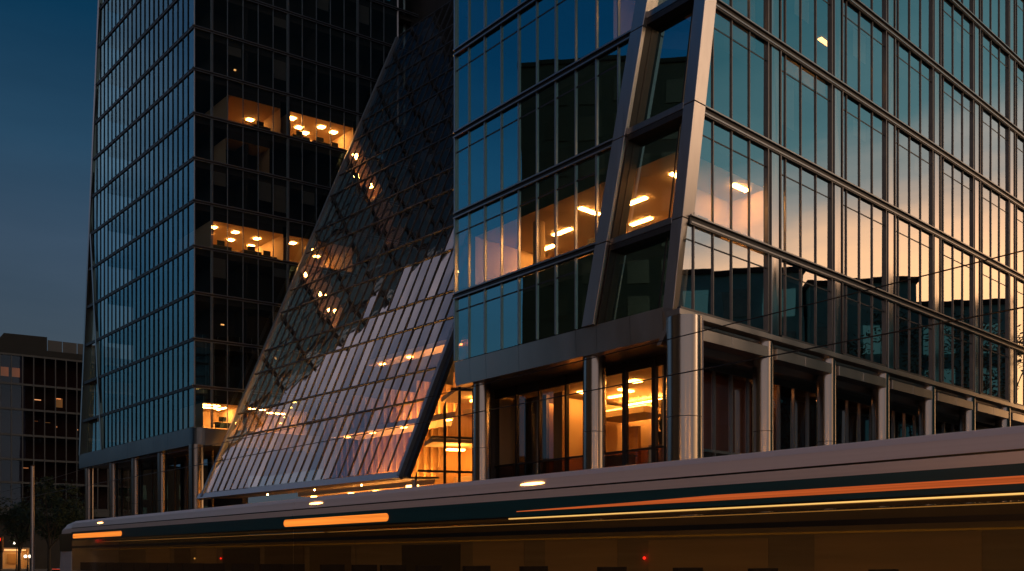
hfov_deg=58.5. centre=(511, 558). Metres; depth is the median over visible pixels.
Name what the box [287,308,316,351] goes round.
window
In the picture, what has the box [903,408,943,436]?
ground window
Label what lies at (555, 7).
window frame
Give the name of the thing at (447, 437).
side window
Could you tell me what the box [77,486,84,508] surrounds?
window
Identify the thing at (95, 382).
corner window
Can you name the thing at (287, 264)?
window
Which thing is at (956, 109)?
window
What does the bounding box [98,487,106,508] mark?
window
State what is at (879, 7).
window
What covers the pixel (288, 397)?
window
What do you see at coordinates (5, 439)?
window
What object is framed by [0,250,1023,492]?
overhead wire
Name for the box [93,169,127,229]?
window
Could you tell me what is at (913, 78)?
window
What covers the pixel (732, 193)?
window
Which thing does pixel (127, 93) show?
window
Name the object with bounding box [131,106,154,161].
window
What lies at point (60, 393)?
window
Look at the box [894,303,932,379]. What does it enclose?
window
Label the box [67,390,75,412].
window
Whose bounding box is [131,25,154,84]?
window
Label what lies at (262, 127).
office desk
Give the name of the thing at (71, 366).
window
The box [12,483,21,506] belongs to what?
window
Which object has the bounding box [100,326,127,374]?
window
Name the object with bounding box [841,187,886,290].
window
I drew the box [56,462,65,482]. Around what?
window
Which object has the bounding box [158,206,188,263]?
window
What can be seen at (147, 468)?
ground window
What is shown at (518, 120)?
window frame
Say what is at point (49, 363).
window
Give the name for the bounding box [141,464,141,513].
ground window
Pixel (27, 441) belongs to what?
window
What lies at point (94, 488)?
window
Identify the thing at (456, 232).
window
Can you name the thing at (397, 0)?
end window
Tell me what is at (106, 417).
window
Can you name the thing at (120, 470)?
ground window
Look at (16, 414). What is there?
window
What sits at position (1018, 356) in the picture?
window
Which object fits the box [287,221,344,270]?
window
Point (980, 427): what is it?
ground window
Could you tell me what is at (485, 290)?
window
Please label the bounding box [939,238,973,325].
window
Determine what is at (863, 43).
window
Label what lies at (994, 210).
window
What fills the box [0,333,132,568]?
office block
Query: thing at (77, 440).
window
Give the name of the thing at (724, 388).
ground window
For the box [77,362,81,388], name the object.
window
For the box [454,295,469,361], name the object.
window
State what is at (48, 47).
sky
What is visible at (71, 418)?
window
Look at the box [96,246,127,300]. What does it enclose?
window
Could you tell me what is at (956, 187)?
window
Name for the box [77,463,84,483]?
window
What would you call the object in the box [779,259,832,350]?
window
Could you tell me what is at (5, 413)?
window
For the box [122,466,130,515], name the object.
ground window
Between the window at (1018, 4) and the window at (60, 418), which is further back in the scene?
the window at (60, 418)
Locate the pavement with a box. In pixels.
[1,569,52,570]
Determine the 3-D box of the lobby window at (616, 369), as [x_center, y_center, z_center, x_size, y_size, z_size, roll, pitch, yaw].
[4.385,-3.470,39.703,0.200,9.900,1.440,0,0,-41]
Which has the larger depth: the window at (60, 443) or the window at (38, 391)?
the window at (60, 443)
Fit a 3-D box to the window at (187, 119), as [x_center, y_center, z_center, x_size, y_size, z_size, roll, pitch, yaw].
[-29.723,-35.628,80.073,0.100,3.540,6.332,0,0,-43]
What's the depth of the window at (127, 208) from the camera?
91.45 m
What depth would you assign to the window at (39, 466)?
132.71 m
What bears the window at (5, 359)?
in the office block
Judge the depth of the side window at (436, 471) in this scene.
57.24 m
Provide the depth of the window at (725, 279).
35.69 m
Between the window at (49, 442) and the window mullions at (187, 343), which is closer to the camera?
the window mullions at (187, 343)
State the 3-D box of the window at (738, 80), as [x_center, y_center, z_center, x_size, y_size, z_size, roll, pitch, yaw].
[8.846,-19.233,36.132,4.410,4.045,0.170,0,0,-41]
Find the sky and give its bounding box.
[0,0,382,503]
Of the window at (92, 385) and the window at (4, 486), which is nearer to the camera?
the window at (4, 486)
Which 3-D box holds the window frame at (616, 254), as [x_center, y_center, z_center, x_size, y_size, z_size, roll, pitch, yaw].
[5.012,-11.057,36.086,0.124,3.192,4.026,0,0,-41]
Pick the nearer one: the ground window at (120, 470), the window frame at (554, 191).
the window frame at (554, 191)
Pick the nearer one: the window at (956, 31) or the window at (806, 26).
the window at (806, 26)
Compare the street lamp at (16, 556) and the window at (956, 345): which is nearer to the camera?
the window at (956, 345)
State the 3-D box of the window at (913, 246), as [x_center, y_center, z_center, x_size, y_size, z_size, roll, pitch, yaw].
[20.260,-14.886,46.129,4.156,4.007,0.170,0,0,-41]
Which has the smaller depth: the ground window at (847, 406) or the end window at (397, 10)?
the ground window at (847, 406)
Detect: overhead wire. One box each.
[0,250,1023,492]
[0,306,1023,502]
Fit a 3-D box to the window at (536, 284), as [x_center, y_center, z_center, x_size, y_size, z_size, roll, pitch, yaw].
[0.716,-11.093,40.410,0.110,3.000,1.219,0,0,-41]
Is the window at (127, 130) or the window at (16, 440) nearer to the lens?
the window at (127, 130)
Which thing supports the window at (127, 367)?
in the office tower
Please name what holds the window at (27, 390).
in the office block
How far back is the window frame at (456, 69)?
44.25 m
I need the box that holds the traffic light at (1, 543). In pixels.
[0,536,3,570]
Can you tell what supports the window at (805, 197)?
in the office building
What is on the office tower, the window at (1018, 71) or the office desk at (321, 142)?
the office desk at (321, 142)
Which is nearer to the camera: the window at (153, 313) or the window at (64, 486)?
the window at (153, 313)
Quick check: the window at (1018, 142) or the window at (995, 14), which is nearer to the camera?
the window at (995, 14)
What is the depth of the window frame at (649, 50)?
35.61 m
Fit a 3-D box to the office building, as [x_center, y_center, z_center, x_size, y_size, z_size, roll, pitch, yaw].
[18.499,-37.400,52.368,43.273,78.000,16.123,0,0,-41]
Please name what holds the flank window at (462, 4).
in the office building
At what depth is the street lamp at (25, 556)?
99.94 m
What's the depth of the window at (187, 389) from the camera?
80.02 m
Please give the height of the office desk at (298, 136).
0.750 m
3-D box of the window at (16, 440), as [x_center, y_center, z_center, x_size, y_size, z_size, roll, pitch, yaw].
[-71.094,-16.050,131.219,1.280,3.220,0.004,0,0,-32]
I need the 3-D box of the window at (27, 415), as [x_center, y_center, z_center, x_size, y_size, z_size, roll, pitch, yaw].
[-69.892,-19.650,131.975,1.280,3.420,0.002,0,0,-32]
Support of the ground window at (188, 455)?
in the office tower
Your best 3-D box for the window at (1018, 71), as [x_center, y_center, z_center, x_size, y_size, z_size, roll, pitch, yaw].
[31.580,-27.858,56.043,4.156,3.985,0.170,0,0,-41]
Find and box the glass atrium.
[197,0,471,499]
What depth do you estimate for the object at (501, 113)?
41.75 m
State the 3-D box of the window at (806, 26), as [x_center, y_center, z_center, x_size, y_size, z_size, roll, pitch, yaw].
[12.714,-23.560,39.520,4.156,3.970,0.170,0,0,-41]
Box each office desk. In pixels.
[213,244,231,250]
[213,422,230,428]
[240,249,261,255]
[251,124,270,130]
[291,134,309,139]
[312,140,329,145]
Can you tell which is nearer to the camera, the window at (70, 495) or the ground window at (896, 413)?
the ground window at (896, 413)
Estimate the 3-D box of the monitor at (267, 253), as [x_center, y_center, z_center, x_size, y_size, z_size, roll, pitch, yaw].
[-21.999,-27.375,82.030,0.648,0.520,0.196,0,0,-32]
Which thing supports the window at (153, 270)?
in the office tower
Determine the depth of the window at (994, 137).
52.86 m
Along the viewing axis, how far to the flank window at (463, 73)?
44.59 m
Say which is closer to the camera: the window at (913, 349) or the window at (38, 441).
the window at (913, 349)
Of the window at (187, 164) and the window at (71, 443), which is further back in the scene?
the window at (71, 443)
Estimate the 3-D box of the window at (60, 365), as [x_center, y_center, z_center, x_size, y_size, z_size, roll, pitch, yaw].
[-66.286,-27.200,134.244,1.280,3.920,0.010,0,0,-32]
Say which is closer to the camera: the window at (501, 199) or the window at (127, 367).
the window at (501, 199)
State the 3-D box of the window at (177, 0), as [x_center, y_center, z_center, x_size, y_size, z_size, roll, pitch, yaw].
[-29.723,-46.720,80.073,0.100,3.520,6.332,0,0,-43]
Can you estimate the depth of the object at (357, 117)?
84.81 m
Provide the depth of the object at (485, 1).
42.62 m
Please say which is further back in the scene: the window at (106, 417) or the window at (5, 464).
the window at (106, 417)
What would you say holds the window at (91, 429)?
in the office block
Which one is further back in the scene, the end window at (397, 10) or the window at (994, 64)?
the end window at (397, 10)
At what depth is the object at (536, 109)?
39.95 m
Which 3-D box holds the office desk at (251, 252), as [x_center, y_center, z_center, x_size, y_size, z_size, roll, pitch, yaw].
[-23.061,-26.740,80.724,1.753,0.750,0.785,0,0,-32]
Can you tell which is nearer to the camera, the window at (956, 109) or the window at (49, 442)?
the window at (956, 109)
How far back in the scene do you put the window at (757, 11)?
37.08 m
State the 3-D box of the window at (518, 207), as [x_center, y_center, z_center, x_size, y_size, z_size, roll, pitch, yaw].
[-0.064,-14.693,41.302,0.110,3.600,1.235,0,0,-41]
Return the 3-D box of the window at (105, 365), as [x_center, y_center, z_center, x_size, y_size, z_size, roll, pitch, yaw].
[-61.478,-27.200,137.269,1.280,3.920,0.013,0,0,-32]
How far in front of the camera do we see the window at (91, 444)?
136.45 m
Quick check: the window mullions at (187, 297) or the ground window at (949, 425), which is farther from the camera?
the window mullions at (187, 297)
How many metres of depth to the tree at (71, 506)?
106.99 m
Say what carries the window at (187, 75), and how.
in the office tower
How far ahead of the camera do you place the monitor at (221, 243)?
79.39 m
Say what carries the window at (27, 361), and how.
in the office block
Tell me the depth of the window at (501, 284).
41.75 m
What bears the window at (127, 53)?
in the office tower
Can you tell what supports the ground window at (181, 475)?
in the office tower
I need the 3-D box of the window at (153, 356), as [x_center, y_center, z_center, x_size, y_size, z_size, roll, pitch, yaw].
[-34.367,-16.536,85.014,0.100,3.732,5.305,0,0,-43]
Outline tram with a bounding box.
[60,425,1023,570]
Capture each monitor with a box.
[217,240,224,245]
[219,417,225,421]
[247,245,254,250]
[263,250,270,255]
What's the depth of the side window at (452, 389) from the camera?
57.64 m
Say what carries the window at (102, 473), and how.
in the office block
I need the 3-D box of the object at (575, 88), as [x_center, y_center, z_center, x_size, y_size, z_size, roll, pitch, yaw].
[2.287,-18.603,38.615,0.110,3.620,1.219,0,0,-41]
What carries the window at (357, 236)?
in the office tower
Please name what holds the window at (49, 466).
in the office block
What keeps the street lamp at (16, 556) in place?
on the pavement
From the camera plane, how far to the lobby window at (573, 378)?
41.38 m
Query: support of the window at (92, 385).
in the office block
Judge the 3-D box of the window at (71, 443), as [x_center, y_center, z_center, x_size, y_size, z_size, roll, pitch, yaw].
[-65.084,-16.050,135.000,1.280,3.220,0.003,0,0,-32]
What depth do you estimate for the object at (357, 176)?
84.81 m
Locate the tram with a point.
(953, 501)
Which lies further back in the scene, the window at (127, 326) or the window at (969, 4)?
the window at (127, 326)
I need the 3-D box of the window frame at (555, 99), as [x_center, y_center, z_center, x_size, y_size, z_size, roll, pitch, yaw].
[1.507,-18.603,39.506,0.110,3.620,1.235,0,0,-41]
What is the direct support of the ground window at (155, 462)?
in the office tower
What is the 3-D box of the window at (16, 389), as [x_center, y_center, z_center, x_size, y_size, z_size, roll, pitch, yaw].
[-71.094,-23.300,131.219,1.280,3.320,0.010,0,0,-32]
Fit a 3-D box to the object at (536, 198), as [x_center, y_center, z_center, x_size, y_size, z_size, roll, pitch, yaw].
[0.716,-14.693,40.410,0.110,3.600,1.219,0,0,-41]
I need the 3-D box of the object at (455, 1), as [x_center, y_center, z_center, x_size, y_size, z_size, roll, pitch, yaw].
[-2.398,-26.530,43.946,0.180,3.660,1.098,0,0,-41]
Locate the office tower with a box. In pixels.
[79,0,418,519]
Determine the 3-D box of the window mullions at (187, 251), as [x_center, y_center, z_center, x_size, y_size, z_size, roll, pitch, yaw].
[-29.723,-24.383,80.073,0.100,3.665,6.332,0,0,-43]
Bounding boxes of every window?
[1,354,10,381]
[1,384,10,406]
[1,409,10,432]
[1,435,10,457]
[1,459,10,480]
[1,483,10,506]
[12,355,21,382]
[12,385,21,407]
[12,410,21,433]
[12,436,21,457]
[12,460,21,481]
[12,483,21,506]
[23,356,32,383]
[23,386,32,408]
[23,411,32,434]
[23,436,32,458]
[23,461,32,481]
[23,484,30,505]
[34,358,43,384]
[34,387,43,409]
[34,411,43,434]
[34,437,43,459]
[34,461,43,481]
[35,484,43,507]
[45,359,54,385]
[45,388,54,410]
[45,412,54,435]
[45,438,54,459]
[45,462,54,482]
[56,360,65,386]
[56,389,65,411]
[56,413,65,436]
[56,438,65,460]
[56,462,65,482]
[56,485,65,501]
[67,361,75,387]
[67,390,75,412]
[67,414,75,437]
[67,439,75,460]
[67,463,75,483]
[67,487,75,507]
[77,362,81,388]
[77,390,80,412]
[77,415,79,437]
[77,440,78,460]
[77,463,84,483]
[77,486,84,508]
[88,416,96,438]
[88,440,96,451]
[89,392,96,413]
[90,364,96,389]
[93,130,127,193]
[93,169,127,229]
[93,208,127,262]
[93,468,96,484]
[93,487,96,508]
[95,382,95,415]
[95,420,95,450]
[96,53,127,119]
[96,93,127,154]
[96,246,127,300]
[96,285,127,336]
[98,417,106,438]
[98,468,106,484]
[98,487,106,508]
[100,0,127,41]
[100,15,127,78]
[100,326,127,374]
[100,367,127,412]
[104,408,127,447]
[105,365,106,390]
[118,468,122,516]
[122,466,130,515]
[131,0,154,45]
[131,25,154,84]
[131,67,154,122]
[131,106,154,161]
[131,147,154,201]
[131,189,154,239]
[131,228,154,279]
[131,270,154,320]
[131,313,154,361]
[131,356,154,403]
[131,400,154,440]
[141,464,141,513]
[142,462,152,513]
[153,461,156,512]
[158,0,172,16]
[158,0,188,57]
[158,33,188,97]
[158,75,188,139]
[158,119,188,181]
[158,164,188,221]
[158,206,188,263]
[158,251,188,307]
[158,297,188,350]
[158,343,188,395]
[158,389,188,434]
[167,457,175,511]
[175,455,187,510]
[188,455,188,509]
[204,450,213,507]
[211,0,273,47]
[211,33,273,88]
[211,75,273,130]
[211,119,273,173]
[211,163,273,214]
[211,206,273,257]
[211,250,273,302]
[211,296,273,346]
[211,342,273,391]
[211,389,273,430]
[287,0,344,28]
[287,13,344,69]
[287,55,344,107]
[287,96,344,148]
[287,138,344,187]
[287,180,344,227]
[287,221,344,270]
[287,264,344,308]
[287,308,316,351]
[287,352,316,393]
[287,397,316,435]
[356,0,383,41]
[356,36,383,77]
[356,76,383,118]
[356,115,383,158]
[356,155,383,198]
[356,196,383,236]
[356,235,383,272]
[397,0,405,14]
[397,10,405,48]
[397,49,405,87]
[397,89,405,124]
[414,470,445,483]
[443,388,460,437]
[443,436,460,471]
[446,470,460,481]
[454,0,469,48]
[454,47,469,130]
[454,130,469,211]
[454,213,469,292]
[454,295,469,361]
[458,0,467,45]
[458,57,467,128]
[458,139,467,209]
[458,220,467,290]
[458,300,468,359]
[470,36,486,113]
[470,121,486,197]
[470,205,486,281]
[470,289,486,353]
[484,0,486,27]
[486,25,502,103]
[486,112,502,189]
[486,198,502,275]
[486,283,502,348]
[494,385,518,476]
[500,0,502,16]
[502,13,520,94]
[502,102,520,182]
[502,190,520,269]
[502,277,520,344]
[517,380,542,473]
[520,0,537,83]
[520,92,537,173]
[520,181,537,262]
[520,271,537,339]
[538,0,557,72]
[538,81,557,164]
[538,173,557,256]
[538,264,557,334]
[540,375,568,471]
[557,0,576,60]
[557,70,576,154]
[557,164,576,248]
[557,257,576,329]
[566,371,582,458]
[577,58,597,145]
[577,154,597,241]
[595,0,597,49]
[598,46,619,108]
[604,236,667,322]
[606,362,623,465]
[617,0,619,36]
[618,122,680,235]
[624,356,652,465]
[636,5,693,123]
[653,353,665,462]
[677,223,768,332]
[694,116,768,243]
[703,361,747,457]
[706,9,768,138]
[722,0,768,31]
[747,372,807,452]
[779,0,832,74]
[779,50,832,172]
[779,155,832,269]
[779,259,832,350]
[807,386,859,446]
[841,0,886,110]
[841,91,886,201]
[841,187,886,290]
[841,283,886,366]
[858,398,904,441]
[860,0,886,21]
[894,0,932,58]
[894,38,932,141]
[894,125,932,225]
[894,215,932,309]
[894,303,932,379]
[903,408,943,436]
[939,0,973,91]
[939,74,973,168]
[939,155,973,247]
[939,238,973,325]
[939,321,973,391]
[943,417,978,432]
[959,0,973,13]
[979,0,1009,47]
[979,28,1009,120]
[979,105,1009,192]
[979,181,1009,266]
[979,259,1009,340]
[979,336,1009,401]
[979,425,991,429]
[1014,0,1023,60]
[1014,61,1023,131]
[1014,133,1023,202]
[1014,204,1023,274]
[1014,277,1023,345]
[1014,350,1023,405]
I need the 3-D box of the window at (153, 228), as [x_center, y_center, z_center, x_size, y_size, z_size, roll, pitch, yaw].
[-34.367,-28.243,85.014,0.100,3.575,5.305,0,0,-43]
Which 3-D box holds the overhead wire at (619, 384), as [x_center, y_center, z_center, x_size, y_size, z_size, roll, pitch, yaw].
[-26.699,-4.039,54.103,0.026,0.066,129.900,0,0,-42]
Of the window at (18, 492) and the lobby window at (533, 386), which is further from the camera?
the window at (18, 492)
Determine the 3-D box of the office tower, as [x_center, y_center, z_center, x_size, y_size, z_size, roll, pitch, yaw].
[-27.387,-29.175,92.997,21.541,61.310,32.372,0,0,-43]
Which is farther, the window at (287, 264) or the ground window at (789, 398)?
the window at (287, 264)
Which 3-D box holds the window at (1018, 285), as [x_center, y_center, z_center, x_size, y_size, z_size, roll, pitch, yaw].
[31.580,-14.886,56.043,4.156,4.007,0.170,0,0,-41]
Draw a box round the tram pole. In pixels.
[30,465,34,570]
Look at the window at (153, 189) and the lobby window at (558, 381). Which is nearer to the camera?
the lobby window at (558, 381)
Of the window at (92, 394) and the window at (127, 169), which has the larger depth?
the window at (92, 394)
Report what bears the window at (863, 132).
in the office building
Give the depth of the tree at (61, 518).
103.85 m
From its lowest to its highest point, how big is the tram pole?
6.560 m
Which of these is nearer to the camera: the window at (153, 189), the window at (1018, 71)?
the window at (1018, 71)
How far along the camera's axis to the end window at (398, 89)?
86.95 m
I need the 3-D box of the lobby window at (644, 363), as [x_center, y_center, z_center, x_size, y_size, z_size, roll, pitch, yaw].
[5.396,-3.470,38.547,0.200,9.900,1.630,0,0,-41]
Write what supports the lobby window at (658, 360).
in the office building
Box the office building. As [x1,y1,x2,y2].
[453,0,1023,480]
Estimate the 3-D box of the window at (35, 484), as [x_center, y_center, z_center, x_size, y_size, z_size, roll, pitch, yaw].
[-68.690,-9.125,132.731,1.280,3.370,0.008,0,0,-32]
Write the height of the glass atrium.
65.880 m
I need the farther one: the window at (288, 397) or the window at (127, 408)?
the window at (127, 408)
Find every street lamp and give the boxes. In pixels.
[13,542,16,570]
[24,555,29,570]
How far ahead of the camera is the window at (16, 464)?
131.26 m
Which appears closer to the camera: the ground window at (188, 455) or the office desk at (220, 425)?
the office desk at (220, 425)
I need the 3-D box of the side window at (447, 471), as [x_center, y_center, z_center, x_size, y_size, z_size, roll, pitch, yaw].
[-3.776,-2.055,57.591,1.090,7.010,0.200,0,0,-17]
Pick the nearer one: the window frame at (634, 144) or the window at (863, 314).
the window frame at (634, 144)
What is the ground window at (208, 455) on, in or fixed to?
in the office tower
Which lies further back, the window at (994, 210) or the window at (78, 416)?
the window at (78, 416)
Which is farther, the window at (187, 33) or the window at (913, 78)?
the window at (187, 33)
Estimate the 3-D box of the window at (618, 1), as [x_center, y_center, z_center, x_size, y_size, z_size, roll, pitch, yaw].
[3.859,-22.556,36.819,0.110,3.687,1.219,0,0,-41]
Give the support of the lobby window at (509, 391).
in the office building
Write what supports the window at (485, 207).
in the office building
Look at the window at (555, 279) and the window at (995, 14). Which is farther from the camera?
the window at (995, 14)
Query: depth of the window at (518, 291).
40.86 m
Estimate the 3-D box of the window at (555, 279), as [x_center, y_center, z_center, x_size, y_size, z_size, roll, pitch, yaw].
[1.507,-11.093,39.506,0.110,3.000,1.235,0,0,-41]
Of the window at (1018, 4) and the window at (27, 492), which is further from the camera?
the window at (27, 492)
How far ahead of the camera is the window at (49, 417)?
133.45 m
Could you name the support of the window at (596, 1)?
in the office building
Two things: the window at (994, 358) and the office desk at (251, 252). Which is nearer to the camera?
the window at (994, 358)
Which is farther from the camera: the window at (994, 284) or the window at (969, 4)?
the window at (994, 284)
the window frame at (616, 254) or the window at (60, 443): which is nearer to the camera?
the window frame at (616, 254)
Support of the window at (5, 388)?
in the office block
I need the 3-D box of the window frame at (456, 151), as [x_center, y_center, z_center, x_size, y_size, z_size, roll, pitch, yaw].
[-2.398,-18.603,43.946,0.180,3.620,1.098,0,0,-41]
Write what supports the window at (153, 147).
in the office tower
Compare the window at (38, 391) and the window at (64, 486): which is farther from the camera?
the window at (64, 486)
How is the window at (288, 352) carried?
in the office tower
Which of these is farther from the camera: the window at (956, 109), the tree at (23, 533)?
the tree at (23, 533)
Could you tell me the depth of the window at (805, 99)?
39.55 m
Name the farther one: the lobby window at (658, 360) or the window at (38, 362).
the window at (38, 362)
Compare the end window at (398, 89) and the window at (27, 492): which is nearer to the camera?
the end window at (398, 89)
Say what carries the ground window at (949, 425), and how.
in the office building
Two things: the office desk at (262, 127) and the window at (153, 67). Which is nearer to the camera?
the office desk at (262, 127)
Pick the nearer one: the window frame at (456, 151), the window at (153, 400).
the window frame at (456, 151)
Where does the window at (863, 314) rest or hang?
in the office building
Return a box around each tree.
[0,497,46,570]
[11,476,84,570]
[43,484,96,540]
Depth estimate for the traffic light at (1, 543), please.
49.97 m
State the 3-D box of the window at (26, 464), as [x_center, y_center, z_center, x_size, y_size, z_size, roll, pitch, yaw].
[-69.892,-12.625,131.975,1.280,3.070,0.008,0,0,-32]
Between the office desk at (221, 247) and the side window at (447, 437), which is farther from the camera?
the office desk at (221, 247)
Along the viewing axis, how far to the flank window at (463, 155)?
44.59 m
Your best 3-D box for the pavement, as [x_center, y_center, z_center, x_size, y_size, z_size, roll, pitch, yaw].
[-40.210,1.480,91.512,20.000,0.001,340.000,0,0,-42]
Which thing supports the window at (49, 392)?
in the office block
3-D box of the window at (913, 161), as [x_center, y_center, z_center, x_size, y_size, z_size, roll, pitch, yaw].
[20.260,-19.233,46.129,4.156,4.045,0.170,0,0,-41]
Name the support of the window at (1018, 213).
in the office building
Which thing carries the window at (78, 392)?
in the office block
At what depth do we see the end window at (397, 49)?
86.95 m
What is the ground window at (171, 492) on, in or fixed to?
in the office tower
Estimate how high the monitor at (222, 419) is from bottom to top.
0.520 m
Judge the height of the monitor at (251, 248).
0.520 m

